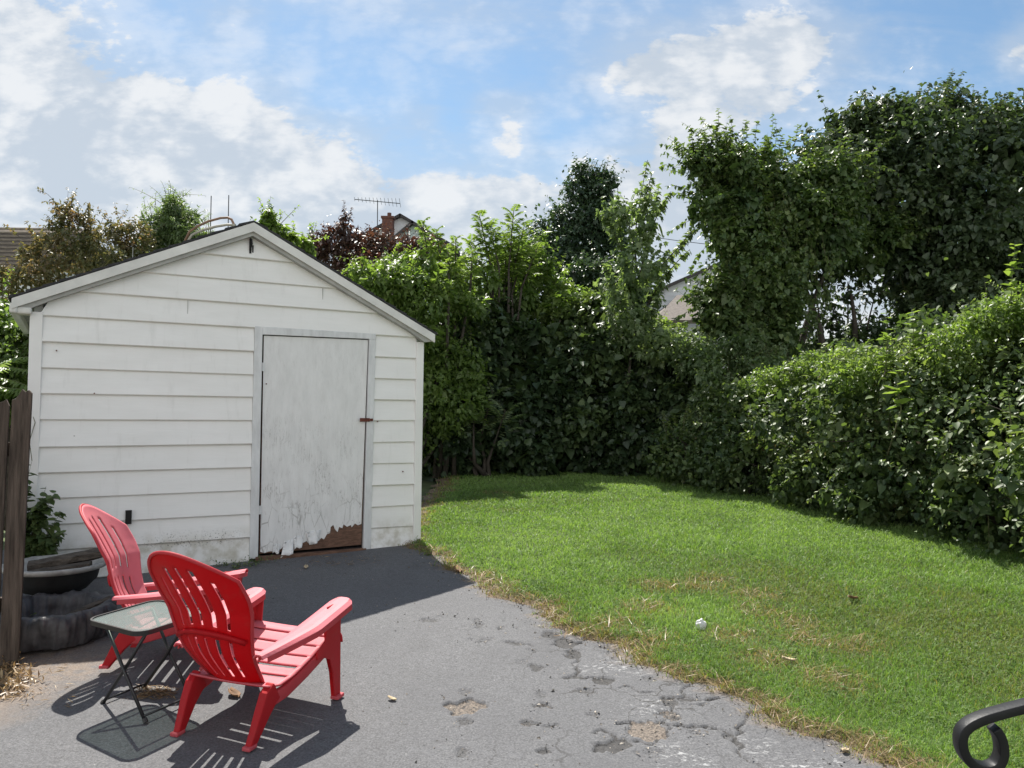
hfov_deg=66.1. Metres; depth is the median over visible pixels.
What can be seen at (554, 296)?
sunlit bush
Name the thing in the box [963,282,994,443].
tall weed
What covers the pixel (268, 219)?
pale sprout tree
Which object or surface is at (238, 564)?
weed tuft
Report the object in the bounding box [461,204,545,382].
feathery tree
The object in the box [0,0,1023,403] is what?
sky
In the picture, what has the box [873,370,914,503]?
tall weed
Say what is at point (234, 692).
dead leaf
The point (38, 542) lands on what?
climbing vine
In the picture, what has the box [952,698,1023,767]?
iron handrail
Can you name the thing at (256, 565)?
leaf debris
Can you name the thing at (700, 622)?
crumpled wrapper
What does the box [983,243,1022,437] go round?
tall weed
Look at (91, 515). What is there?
adirondack chair
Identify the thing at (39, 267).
rust leaf tree
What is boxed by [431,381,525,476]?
fern leaved sapling
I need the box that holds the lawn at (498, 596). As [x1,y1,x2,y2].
[405,471,1023,767]
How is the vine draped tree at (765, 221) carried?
on the ground at (426, 486)
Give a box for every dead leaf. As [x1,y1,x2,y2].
[228,687,240,697]
[454,565,461,571]
[782,656,795,660]
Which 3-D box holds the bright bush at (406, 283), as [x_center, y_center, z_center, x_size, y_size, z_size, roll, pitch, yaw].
[-1.506,-0.437,13.168,2.885,4.125,3.061,1,-2,0]
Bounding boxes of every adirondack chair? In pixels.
[79,503,247,670]
[147,551,351,751]
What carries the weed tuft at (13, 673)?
on the driveway
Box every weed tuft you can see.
[0,651,51,699]
[211,554,281,568]
[413,537,446,555]
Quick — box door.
[259,336,372,557]
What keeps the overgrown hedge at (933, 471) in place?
on the ground at (426, 486)
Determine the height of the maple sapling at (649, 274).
5.645 m
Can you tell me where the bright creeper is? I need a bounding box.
[729,279,1023,403]
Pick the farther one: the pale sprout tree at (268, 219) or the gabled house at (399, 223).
the gabled house at (399, 223)
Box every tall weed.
[863,313,895,476]
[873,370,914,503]
[896,310,921,431]
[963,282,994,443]
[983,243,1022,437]
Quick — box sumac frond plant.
[0,357,28,397]
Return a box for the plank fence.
[0,389,32,667]
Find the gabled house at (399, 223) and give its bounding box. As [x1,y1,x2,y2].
[351,213,465,313]
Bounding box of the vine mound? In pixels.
[422,286,601,481]
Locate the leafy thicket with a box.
[513,289,706,476]
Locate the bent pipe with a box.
[184,216,235,240]
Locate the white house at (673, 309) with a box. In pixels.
[654,262,779,389]
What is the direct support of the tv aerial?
attached to the gabled house at (399, 223)
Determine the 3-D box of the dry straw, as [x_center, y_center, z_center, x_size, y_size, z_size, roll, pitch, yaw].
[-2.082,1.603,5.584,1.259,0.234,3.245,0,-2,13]
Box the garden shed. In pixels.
[8,220,436,577]
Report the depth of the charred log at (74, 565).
5.43 m
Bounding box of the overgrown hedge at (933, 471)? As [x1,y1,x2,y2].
[640,257,1023,558]
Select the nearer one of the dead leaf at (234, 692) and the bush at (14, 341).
the dead leaf at (234, 692)
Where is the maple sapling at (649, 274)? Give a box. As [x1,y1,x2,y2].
[576,160,696,472]
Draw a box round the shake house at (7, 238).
[0,227,108,314]
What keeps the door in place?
in the garden shed
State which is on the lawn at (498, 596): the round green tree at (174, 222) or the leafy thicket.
the leafy thicket
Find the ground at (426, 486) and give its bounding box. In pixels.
[3,417,1006,549]
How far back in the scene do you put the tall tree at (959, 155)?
14.78 m
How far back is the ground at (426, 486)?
12.44 m
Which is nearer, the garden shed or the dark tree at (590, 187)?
the garden shed
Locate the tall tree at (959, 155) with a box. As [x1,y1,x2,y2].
[774,67,1023,337]
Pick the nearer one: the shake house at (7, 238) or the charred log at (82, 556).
the charred log at (82, 556)
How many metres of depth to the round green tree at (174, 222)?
13.34 m
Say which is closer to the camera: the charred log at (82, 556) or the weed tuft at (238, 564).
the charred log at (82, 556)
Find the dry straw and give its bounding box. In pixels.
[0,556,379,707]
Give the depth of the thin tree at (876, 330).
15.21 m
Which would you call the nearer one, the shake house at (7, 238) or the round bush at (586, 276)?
the round bush at (586, 276)
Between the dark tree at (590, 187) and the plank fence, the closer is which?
the plank fence
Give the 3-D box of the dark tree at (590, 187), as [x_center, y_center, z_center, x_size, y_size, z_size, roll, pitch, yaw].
[2.379,-2.824,24.870,4.415,9.210,3.262,1,-2,0]
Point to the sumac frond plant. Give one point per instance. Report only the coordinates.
(5, 380)
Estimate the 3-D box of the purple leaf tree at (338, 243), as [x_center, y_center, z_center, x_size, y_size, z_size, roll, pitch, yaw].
[-3.045,-1.179,16.647,3.662,5.566,2.182,0,-2,27]
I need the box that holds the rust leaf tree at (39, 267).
[0,186,162,303]
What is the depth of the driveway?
4.15 m
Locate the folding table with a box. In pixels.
[90,600,201,723]
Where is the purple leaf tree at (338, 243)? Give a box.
[298,200,446,289]
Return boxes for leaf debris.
[20,553,447,709]
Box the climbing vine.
[25,417,66,557]
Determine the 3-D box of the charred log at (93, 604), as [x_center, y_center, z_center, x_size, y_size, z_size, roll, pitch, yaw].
[-2.811,1.478,5.096,0.396,0.168,0.065,2,-2,-33]
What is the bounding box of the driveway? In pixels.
[0,545,904,767]
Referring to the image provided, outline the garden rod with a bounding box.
[210,196,211,232]
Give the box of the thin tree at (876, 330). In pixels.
[796,251,916,353]
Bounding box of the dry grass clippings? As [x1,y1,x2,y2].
[402,532,955,767]
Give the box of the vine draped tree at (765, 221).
[658,108,941,424]
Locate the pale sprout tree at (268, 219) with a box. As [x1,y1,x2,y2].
[250,197,329,256]
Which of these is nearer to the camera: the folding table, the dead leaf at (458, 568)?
the folding table
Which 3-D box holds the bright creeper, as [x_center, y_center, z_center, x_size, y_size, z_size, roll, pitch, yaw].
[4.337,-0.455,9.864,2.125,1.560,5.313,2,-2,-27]
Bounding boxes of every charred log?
[27,548,102,570]
[29,561,91,571]
[64,596,111,614]
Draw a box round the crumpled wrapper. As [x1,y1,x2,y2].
[695,618,706,629]
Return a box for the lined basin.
[0,590,116,652]
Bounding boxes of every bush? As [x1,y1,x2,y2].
[0,267,28,530]
[335,239,503,471]
[464,225,688,334]
[554,239,666,310]
[651,324,815,484]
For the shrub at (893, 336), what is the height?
3.111 m
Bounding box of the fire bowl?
[2,554,105,595]
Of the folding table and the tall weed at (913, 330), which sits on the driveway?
the folding table
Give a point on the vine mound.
(505, 340)
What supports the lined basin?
on the driveway
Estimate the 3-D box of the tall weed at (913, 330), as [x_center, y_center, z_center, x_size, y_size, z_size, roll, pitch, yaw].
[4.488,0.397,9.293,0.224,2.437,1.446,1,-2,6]
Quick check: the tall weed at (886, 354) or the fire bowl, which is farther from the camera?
the tall weed at (886, 354)
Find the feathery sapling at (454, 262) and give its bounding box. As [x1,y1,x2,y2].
[414,217,482,478]
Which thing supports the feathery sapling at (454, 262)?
on the lawn at (498, 596)
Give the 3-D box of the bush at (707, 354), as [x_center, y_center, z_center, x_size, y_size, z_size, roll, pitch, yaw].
[3.630,0.317,13.385,2.454,2.862,2.515,1,-2,-24]
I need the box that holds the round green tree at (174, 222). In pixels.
[129,181,214,251]
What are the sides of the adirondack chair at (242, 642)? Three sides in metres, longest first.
0.986 x 0.976 x 0.703 m
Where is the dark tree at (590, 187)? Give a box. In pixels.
[524,149,632,321]
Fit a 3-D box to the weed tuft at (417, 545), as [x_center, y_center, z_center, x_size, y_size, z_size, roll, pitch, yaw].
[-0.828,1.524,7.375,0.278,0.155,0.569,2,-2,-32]
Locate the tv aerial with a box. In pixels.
[354,197,400,232]
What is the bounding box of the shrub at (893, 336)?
[793,311,947,423]
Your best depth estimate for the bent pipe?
8.94 m
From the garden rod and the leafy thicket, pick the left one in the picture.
the garden rod
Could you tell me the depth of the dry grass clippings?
4.88 m

